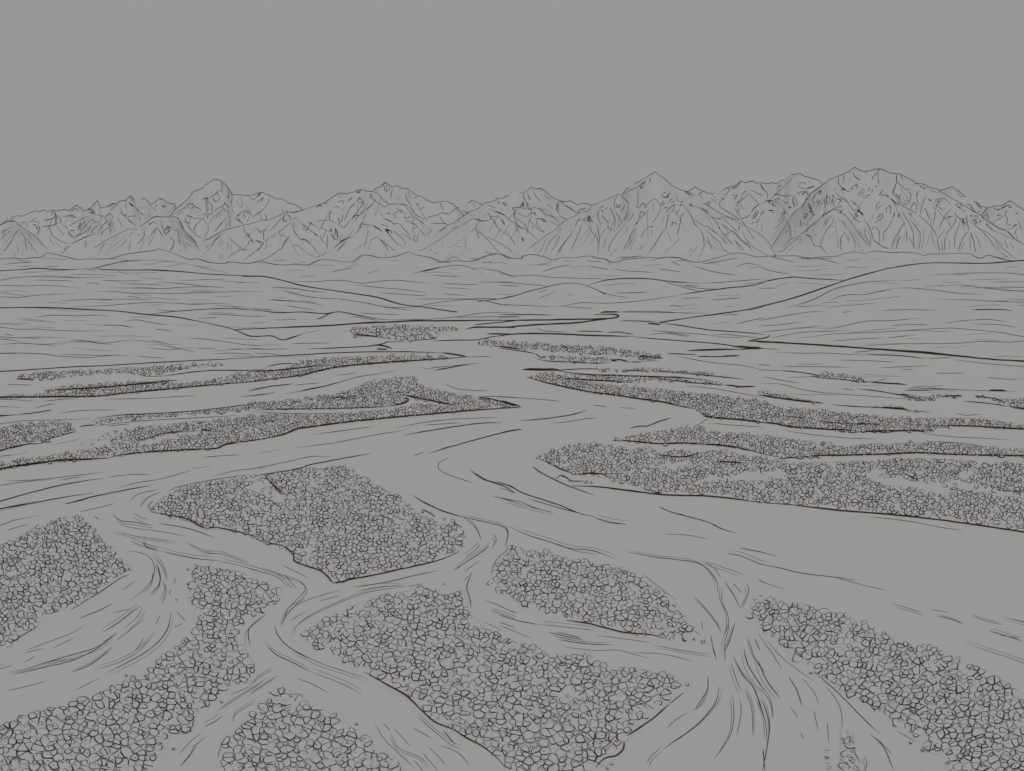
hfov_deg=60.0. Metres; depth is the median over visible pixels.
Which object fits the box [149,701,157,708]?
cobble
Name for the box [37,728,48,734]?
cobble
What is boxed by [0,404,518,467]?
gravel bar
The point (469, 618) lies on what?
cobble
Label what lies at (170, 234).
mountain
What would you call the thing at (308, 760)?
cobble
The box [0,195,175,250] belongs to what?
mountain
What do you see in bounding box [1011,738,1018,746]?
cobble
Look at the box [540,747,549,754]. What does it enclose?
cobble
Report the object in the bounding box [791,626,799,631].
cobble
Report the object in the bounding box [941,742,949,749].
cobble
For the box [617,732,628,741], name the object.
cobble
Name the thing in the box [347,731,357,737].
cobble
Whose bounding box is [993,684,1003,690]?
cobble
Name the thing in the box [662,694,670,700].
cobble
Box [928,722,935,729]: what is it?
cobble
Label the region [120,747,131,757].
cobble
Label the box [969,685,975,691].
cobble
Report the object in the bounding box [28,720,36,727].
cobble
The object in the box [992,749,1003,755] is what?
cobble
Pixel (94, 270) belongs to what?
hill
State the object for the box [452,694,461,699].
cobble
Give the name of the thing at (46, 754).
cobble
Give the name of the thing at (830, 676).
cobble
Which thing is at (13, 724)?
cobble
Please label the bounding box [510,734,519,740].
cobble
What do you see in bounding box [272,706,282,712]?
cobble
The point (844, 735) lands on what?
gravel bar
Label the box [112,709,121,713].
cobble
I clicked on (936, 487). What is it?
gravel bar
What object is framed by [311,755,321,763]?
cobble
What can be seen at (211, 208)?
mountain
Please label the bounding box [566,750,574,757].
cobble
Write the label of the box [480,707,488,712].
cobble
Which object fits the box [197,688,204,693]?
cobble
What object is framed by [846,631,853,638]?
cobble
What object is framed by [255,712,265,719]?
cobble
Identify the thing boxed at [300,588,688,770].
gravel bar
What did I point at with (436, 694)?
cobble
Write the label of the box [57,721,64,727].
cobble
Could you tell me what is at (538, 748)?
cobble
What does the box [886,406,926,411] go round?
gravel bar
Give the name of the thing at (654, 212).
mountain
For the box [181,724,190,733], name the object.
cobble
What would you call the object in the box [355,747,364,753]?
cobble
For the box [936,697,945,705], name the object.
cobble
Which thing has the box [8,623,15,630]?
cobble
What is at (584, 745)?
cobble
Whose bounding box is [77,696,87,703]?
cobble
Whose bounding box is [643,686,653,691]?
cobble
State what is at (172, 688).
cobble
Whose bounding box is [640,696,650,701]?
cobble
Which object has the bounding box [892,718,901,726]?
cobble
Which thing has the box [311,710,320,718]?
cobble
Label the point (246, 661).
cobble
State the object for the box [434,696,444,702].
cobble
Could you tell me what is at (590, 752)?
cobble
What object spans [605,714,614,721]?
cobble
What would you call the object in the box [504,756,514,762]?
cobble
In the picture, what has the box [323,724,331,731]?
cobble
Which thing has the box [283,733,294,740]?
cobble
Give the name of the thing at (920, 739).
gravel bar
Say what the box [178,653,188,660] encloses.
cobble
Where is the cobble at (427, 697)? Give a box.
[423,695,432,699]
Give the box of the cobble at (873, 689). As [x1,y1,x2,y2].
[868,685,877,693]
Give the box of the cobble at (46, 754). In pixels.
[42,751,52,757]
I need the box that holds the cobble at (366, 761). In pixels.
[362,758,372,765]
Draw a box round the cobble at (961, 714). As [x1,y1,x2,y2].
[956,711,964,717]
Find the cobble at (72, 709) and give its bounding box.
[68,706,79,712]
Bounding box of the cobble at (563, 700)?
[559,697,567,703]
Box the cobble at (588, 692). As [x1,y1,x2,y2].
[585,689,593,695]
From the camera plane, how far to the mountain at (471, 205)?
9748.59 m
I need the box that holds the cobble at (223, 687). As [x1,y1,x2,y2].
[217,684,227,690]
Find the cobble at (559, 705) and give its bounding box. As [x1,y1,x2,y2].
[556,703,562,708]
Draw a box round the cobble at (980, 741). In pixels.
[978,737,984,743]
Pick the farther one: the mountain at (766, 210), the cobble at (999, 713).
the mountain at (766, 210)
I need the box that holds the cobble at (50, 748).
[44,745,54,750]
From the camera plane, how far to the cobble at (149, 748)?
35.80 m
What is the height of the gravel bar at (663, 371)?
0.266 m
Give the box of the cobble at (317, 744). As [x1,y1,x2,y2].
[313,739,321,749]
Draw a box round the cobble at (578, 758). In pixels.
[573,755,582,761]
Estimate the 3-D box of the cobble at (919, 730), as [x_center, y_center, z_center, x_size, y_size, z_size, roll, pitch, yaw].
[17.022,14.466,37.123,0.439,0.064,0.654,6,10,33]
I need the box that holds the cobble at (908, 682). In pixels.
[904,679,913,685]
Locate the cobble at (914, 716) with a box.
[908,714,920,719]
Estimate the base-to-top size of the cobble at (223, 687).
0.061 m
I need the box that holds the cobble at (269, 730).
[264,727,275,733]
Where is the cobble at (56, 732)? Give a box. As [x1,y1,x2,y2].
[50,729,62,734]
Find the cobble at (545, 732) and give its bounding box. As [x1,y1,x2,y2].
[540,728,551,736]
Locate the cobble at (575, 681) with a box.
[570,677,581,684]
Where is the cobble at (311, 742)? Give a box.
[308,739,313,745]
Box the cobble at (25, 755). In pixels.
[18,751,30,759]
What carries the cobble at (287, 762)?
on the gravel bar at (345, 725)
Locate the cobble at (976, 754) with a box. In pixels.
[971,751,981,757]
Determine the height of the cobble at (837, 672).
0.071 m
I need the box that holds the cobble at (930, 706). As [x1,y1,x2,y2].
[926,703,936,709]
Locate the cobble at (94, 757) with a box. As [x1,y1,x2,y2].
[88,753,100,761]
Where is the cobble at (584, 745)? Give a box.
[581,742,587,749]
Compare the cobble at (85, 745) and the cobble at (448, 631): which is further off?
the cobble at (448, 631)
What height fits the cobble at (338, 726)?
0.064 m
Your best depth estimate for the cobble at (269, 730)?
37.13 m
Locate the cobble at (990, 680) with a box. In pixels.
[987,676,994,684]
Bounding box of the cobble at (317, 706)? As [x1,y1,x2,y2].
[311,703,321,710]
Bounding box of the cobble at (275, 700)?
[272,697,279,703]
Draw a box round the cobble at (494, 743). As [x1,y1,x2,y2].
[491,741,498,747]
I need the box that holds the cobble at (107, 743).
[102,741,112,746]
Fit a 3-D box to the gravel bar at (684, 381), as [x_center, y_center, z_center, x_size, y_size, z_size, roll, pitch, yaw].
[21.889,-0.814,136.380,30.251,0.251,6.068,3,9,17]
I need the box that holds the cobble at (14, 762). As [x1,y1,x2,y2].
[10,758,18,765]
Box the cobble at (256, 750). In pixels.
[251,746,260,754]
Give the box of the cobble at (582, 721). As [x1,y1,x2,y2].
[578,718,587,724]
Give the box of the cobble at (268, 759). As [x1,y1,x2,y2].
[264,756,274,763]
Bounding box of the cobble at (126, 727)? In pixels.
[121,723,130,730]
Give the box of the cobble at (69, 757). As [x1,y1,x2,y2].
[66,753,75,759]
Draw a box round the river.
[0,341,1023,770]
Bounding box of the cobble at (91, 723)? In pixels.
[87,721,95,726]
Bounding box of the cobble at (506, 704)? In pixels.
[502,701,513,709]
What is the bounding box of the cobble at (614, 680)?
[611,677,618,684]
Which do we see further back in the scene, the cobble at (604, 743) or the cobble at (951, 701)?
the cobble at (951, 701)
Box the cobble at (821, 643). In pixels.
[817,640,824,646]
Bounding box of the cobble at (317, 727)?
[313,723,321,731]
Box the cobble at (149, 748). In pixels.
[145,746,153,751]
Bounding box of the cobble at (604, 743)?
[601,741,610,746]
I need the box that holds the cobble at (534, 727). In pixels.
[527,723,539,732]
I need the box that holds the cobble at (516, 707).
[512,704,523,710]
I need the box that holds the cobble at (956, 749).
[951,746,961,753]
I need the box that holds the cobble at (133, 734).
[129,731,136,737]
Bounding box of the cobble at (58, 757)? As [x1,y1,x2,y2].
[53,753,63,760]
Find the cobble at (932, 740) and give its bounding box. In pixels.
[928,737,938,742]
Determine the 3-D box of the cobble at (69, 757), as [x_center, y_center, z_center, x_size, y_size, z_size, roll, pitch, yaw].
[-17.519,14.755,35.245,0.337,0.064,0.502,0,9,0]
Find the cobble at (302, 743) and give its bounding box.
[297,739,306,747]
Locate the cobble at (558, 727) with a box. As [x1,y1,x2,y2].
[554,722,562,731]
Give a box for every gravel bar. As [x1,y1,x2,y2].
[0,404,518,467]
[0,418,90,446]
[0,517,135,650]
[0,565,284,770]
[13,364,229,379]
[15,355,461,397]
[79,375,515,426]
[148,465,460,583]
[215,687,403,770]
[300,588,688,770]
[346,326,464,340]
[467,341,662,358]
[489,543,694,640]
[527,373,1023,431]
[536,443,1023,530]
[544,356,627,362]
[563,374,755,386]
[595,368,739,378]
[611,425,1023,457]
[748,596,1023,770]
[757,391,822,403]
[837,731,860,770]
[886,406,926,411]
[898,394,961,400]
[973,395,1021,406]
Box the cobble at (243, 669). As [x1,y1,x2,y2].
[239,666,246,672]
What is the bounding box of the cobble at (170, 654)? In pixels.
[165,651,174,656]
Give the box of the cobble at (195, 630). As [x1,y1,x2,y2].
[191,627,198,634]
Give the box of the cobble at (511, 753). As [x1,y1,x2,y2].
[507,750,514,755]
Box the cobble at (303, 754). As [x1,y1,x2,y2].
[298,750,308,757]
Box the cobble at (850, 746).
[845,743,853,748]
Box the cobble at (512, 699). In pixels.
[506,696,516,703]
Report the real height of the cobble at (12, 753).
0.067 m
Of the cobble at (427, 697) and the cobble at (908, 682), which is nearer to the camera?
the cobble at (427, 697)
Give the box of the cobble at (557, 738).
[552,733,562,742]
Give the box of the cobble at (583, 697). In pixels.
[579,694,587,701]
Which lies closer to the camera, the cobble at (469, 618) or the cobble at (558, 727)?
the cobble at (558, 727)
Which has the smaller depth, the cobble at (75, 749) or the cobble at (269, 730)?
the cobble at (75, 749)
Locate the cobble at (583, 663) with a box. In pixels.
[578,660,588,666]
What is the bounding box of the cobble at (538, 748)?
[531,746,540,753]
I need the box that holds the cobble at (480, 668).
[477,664,485,672]
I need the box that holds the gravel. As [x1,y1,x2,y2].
[0,324,1023,770]
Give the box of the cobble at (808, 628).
[804,625,813,632]
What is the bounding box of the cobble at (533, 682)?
[530,679,536,684]
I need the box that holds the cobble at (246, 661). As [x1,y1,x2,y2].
[242,657,250,665]
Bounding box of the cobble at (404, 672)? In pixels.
[399,668,409,676]
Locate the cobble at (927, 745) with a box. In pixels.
[923,740,931,750]
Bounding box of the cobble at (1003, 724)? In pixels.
[1001,722,1007,728]
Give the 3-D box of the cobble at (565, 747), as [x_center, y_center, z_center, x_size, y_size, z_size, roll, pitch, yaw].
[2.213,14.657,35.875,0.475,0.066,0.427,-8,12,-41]
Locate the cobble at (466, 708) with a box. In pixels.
[462,705,471,711]
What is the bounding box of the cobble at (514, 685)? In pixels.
[509,682,518,689]
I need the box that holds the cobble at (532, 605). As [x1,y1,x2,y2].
[527,601,536,608]
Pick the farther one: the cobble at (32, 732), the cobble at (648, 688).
the cobble at (648, 688)
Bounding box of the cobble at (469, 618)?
[467,615,473,622]
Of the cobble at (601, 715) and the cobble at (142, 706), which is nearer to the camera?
the cobble at (601, 715)
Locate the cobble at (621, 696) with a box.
[617,692,627,700]
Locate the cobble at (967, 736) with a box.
[964,733,972,738]
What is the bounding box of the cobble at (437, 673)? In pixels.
[433,670,440,677]
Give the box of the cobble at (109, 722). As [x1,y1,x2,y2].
[106,719,115,725]
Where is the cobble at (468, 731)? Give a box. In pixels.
[465,727,472,734]
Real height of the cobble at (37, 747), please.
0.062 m
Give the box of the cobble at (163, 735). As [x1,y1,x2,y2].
[159,733,167,738]
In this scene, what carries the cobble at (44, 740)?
on the gravel bar at (157, 762)
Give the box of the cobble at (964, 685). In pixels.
[961,682,968,688]
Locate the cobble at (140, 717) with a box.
[136,714,144,720]
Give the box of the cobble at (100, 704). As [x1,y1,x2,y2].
[94,700,104,708]
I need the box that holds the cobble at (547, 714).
[543,711,550,718]
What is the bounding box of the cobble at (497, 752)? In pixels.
[492,750,502,755]
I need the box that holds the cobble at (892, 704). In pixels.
[888,701,895,707]
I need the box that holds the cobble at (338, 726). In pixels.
[332,723,342,729]
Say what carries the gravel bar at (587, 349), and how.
on the ground
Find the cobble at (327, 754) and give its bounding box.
[323,751,333,758]
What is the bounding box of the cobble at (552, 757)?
[547,753,558,762]
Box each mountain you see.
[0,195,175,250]
[0,221,53,251]
[89,216,202,252]
[169,179,302,245]
[198,182,463,251]
[400,187,578,251]
[457,200,481,214]
[521,172,775,252]
[561,201,591,212]
[687,173,822,245]
[772,167,1023,252]
[776,209,875,252]
[940,187,986,214]
[981,200,1023,244]
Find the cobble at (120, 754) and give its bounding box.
[114,752,124,758]
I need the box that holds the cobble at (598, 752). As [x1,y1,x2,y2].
[594,747,601,756]
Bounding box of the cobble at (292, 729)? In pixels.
[289,725,296,732]
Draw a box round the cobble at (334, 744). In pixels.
[331,741,340,747]
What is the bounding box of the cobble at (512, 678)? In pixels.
[509,675,517,681]
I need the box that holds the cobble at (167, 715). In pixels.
[163,710,171,719]
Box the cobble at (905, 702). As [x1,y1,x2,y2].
[902,698,911,704]
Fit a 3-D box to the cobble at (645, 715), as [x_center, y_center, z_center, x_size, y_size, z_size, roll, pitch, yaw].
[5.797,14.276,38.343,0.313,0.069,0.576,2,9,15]
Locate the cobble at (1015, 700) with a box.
[1011,697,1018,705]
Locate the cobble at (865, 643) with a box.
[861,640,869,646]
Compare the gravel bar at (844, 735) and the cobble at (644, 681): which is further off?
the cobble at (644, 681)
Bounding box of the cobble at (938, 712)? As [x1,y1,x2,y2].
[935,707,941,715]
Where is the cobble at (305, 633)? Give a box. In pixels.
[301,630,309,636]
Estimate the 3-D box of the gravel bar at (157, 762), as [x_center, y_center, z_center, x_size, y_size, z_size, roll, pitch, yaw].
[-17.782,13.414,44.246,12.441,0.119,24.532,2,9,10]
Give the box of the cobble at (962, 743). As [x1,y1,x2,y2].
[958,740,966,747]
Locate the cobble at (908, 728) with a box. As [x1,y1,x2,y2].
[905,723,911,731]
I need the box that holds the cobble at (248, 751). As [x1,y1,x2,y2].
[245,747,252,754]
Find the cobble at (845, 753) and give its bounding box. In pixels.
[840,750,851,756]
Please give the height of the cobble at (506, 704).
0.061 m
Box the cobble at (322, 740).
[317,737,330,743]
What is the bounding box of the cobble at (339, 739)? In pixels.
[334,737,342,741]
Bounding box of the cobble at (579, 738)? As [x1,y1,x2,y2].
[575,734,585,742]
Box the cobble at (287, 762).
[283,758,290,767]
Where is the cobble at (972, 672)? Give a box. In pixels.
[967,669,977,675]
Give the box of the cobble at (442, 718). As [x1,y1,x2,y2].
[438,714,446,722]
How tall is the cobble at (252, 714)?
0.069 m
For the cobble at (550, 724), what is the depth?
37.60 m
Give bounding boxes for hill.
[0,268,502,311]
[0,306,300,339]
[2,249,1012,269]
[29,260,228,273]
[477,278,688,308]
[659,260,1023,334]
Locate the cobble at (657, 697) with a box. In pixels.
[652,694,660,699]
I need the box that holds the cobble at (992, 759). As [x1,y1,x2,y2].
[988,755,999,763]
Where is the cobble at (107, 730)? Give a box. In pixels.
[101,726,111,733]
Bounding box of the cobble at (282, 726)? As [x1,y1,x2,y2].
[279,724,285,728]
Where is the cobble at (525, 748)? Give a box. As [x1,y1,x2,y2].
[521,745,529,751]
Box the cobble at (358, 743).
[355,738,363,747]
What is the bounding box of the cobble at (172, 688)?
[167,685,177,691]
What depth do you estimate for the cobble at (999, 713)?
38.41 m
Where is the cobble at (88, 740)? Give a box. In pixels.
[82,736,90,743]
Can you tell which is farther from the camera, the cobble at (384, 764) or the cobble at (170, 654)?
the cobble at (170, 654)
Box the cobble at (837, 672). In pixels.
[832,668,840,674]
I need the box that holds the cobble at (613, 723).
[608,719,616,727]
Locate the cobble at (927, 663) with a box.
[922,660,933,666]
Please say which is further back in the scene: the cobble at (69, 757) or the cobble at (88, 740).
the cobble at (88, 740)
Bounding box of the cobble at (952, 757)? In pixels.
[949,754,957,760]
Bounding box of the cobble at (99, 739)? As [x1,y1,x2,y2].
[95,734,103,743]
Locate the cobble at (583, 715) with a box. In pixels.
[580,712,588,717]
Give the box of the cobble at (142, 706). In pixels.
[138,704,147,708]
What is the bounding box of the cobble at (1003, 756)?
[1000,751,1009,758]
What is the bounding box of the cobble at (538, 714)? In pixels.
[535,710,542,717]
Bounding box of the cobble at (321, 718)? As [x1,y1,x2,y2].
[317,715,324,721]
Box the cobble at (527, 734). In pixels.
[521,730,534,739]
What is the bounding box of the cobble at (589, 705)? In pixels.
[585,701,593,710]
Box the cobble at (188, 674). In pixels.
[185,672,193,677]
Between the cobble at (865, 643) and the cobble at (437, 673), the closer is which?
the cobble at (437, 673)
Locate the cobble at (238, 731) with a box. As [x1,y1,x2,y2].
[235,727,241,733]
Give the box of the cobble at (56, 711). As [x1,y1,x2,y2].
[52,706,62,715]
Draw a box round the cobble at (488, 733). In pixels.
[484,730,492,737]
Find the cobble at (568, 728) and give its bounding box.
[563,725,574,731]
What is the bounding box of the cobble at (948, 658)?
[942,656,952,661]
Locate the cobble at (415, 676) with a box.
[412,673,419,680]
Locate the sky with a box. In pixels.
[0,0,1023,218]
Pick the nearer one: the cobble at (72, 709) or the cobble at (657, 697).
the cobble at (72, 709)
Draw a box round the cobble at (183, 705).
[179,702,187,708]
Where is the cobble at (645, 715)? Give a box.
[642,712,648,718]
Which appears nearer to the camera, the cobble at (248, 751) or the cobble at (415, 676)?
the cobble at (248, 751)
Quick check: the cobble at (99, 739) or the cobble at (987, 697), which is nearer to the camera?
the cobble at (99, 739)
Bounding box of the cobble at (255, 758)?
[252,755,259,763]
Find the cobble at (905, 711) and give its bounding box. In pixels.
[901,709,909,713]
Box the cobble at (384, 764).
[379,759,387,767]
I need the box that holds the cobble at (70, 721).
[65,719,74,724]
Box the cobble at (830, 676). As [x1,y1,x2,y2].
[827,673,834,679]
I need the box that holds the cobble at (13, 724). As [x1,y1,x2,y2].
[10,721,18,728]
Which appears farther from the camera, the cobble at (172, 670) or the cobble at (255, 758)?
the cobble at (172, 670)
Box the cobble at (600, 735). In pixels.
[595,732,605,738]
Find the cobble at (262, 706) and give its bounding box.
[258,703,267,710]
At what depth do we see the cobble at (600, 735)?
36.76 m
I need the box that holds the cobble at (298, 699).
[295,694,301,702]
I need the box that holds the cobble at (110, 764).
[107,761,115,767]
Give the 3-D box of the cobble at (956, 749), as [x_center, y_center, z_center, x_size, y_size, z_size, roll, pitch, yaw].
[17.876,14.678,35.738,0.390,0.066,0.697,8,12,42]
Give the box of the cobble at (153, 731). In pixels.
[149,728,158,735]
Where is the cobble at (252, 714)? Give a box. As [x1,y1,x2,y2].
[249,711,255,717]
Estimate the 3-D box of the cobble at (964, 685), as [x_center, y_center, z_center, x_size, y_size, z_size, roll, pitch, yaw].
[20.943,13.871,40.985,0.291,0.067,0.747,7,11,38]
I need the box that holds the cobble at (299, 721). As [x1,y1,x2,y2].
[293,717,304,725]
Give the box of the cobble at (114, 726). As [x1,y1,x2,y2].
[109,724,119,729]
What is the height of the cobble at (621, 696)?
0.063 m
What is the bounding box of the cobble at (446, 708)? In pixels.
[442,704,453,712]
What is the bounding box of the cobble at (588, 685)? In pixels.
[584,682,593,688]
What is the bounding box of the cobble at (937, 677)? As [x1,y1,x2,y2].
[934,674,941,682]
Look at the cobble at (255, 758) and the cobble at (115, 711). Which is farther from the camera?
the cobble at (115, 711)
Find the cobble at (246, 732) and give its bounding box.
[242,729,251,735]
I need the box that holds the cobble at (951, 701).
[946,698,954,704]
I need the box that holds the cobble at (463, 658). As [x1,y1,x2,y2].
[459,655,467,662]
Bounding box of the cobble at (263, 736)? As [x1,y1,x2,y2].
[260,734,268,739]
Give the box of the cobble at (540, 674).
[535,670,543,678]
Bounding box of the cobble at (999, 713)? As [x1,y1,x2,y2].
[996,710,1003,718]
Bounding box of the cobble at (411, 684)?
[408,682,415,687]
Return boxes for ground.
[0,251,1023,448]
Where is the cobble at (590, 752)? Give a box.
[586,749,597,756]
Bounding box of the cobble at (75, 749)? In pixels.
[72,747,79,752]
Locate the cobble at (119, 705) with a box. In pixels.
[113,702,122,708]
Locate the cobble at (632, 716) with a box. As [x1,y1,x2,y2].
[628,712,638,719]
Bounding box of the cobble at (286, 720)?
[282,717,290,724]
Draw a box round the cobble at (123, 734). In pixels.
[120,731,127,738]
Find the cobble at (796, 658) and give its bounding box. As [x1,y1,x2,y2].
[792,654,802,661]
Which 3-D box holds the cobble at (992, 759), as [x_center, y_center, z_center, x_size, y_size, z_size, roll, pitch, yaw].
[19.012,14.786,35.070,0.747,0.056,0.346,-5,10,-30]
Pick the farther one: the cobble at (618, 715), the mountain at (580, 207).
the mountain at (580, 207)
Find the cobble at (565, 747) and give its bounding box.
[560,744,570,750]
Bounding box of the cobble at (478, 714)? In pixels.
[473,710,484,718]
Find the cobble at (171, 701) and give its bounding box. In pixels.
[167,698,176,703]
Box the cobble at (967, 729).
[963,727,972,733]
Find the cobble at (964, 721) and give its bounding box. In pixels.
[961,719,967,724]
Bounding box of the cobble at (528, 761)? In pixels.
[523,757,533,765]
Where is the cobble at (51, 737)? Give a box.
[47,734,57,740]
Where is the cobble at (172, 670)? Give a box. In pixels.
[168,666,176,673]
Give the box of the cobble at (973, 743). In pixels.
[968,740,976,747]
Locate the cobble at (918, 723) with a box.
[915,720,922,726]
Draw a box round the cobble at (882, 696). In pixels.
[877,693,887,699]
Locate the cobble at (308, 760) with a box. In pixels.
[305,758,312,763]
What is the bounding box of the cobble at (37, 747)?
[31,744,43,751]
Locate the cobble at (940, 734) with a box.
[936,730,944,738]
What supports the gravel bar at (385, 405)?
on the ground
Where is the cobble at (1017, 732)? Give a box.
[1011,728,1020,735]
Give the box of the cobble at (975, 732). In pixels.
[971,728,984,736]
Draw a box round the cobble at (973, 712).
[970,710,979,715]
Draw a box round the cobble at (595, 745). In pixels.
[593,739,599,747]
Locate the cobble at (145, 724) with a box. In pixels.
[140,721,147,727]
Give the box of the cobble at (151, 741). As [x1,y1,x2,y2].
[146,738,155,744]
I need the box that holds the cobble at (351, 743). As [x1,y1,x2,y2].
[341,740,353,746]
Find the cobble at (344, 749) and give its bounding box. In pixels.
[341,746,348,752]
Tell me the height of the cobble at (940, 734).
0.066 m
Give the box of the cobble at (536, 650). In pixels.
[534,647,541,653]
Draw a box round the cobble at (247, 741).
[242,738,254,744]
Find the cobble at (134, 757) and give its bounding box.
[130,753,138,760]
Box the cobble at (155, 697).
[150,693,161,700]
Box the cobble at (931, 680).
[927,677,936,684]
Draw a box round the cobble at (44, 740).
[40,736,47,746]
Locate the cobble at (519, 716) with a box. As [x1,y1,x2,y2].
[512,713,523,720]
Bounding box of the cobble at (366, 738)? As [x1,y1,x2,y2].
[360,735,369,741]
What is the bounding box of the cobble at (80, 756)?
[75,753,86,760]
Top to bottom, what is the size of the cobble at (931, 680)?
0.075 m
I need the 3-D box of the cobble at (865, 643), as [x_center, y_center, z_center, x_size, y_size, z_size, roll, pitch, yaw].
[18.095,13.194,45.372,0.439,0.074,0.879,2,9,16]
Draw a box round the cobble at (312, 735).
[309,732,319,738]
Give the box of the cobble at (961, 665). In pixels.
[957,662,966,669]
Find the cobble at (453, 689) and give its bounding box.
[449,686,457,691]
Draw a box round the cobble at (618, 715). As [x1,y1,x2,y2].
[614,711,623,719]
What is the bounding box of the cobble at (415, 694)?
[412,691,418,697]
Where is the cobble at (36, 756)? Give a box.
[33,753,41,759]
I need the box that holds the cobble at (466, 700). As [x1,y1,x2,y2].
[463,697,471,703]
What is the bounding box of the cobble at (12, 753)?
[8,750,17,757]
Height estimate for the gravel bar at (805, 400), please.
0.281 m
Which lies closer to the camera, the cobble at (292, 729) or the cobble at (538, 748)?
the cobble at (538, 748)
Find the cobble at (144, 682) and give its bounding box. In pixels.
[140,679,148,685]
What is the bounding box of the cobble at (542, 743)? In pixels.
[538,740,548,746]
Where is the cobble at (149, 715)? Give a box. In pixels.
[144,710,155,717]
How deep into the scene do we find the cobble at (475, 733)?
36.91 m
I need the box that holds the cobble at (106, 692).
[103,690,110,695]
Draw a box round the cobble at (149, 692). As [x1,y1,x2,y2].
[146,689,153,695]
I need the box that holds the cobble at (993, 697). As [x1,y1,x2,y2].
[990,694,999,700]
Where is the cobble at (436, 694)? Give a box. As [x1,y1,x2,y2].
[430,691,439,697]
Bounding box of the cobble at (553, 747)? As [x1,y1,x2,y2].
[549,744,558,751]
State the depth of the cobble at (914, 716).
38.19 m
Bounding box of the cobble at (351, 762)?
[348,759,354,767]
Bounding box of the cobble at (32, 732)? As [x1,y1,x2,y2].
[26,728,37,736]
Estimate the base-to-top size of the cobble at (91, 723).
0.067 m
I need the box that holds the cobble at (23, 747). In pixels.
[17,742,29,751]
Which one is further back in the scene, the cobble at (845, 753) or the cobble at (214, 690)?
the cobble at (214, 690)
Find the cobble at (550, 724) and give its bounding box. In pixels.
[544,720,554,728]
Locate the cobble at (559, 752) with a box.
[555,749,564,755]
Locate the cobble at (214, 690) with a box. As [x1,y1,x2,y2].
[210,687,218,694]
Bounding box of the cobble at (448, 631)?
[445,629,454,634]
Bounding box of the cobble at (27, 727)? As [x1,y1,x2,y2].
[22,724,30,730]
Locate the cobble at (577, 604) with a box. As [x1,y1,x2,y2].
[574,601,583,607]
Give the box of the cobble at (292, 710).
[284,707,295,713]
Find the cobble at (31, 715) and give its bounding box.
[28,712,36,718]
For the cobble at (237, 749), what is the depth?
35.78 m
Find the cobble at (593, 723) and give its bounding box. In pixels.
[589,719,598,727]
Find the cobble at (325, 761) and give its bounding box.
[321,759,327,764]
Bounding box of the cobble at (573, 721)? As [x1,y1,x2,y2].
[570,718,577,724]
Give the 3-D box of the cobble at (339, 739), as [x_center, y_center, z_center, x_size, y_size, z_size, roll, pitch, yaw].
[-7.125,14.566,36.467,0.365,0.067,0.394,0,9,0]
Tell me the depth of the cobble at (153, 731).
37.05 m
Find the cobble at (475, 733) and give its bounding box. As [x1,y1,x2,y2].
[472,729,479,736]
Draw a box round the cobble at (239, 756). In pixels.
[235,753,243,760]
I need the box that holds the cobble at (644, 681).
[638,678,647,683]
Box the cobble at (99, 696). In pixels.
[92,693,102,700]
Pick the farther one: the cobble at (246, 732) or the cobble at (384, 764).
the cobble at (246, 732)
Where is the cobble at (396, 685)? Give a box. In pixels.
[392,683,400,687]
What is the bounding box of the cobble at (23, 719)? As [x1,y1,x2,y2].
[17,715,25,721]
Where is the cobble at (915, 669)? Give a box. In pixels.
[912,665,919,674]
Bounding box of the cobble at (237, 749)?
[233,745,242,753]
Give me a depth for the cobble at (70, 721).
37.85 m
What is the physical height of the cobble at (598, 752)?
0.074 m
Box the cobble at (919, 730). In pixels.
[912,727,923,734]
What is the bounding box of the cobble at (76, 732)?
[69,729,78,735]
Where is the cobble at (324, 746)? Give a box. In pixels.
[321,742,329,750]
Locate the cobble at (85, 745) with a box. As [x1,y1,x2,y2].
[80,743,89,748]
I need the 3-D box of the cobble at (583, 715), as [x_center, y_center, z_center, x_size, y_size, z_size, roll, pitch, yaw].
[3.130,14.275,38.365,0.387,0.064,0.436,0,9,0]
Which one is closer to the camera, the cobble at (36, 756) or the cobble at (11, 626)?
the cobble at (36, 756)
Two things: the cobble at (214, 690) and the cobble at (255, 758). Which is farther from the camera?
the cobble at (214, 690)
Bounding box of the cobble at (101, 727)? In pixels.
[98,723,106,733]
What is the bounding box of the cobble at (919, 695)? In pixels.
[914,692,922,698]
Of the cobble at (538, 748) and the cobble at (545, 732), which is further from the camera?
the cobble at (545, 732)
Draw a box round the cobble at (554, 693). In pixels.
[549,691,558,696]
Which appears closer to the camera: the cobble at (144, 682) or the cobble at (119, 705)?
the cobble at (119, 705)
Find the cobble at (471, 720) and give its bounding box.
[467,716,474,723]
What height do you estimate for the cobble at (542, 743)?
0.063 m
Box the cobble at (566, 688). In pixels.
[562,684,571,692]
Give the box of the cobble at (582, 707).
[579,703,586,711]
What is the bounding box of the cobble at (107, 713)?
[103,709,111,717]
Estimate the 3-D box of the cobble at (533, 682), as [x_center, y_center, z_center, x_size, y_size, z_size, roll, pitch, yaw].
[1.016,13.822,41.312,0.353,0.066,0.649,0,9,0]
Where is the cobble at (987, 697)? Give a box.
[984,694,990,701]
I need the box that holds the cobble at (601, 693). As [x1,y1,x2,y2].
[597,690,605,697]
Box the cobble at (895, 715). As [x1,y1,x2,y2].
[889,712,900,718]
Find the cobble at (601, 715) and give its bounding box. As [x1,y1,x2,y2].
[596,711,604,717]
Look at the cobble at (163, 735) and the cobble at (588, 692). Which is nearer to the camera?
the cobble at (163, 735)
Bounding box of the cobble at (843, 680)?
[840,677,847,684]
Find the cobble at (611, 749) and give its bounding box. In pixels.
[605,744,616,753]
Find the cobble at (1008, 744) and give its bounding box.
[1003,740,1014,748]
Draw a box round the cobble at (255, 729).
[251,725,259,734]

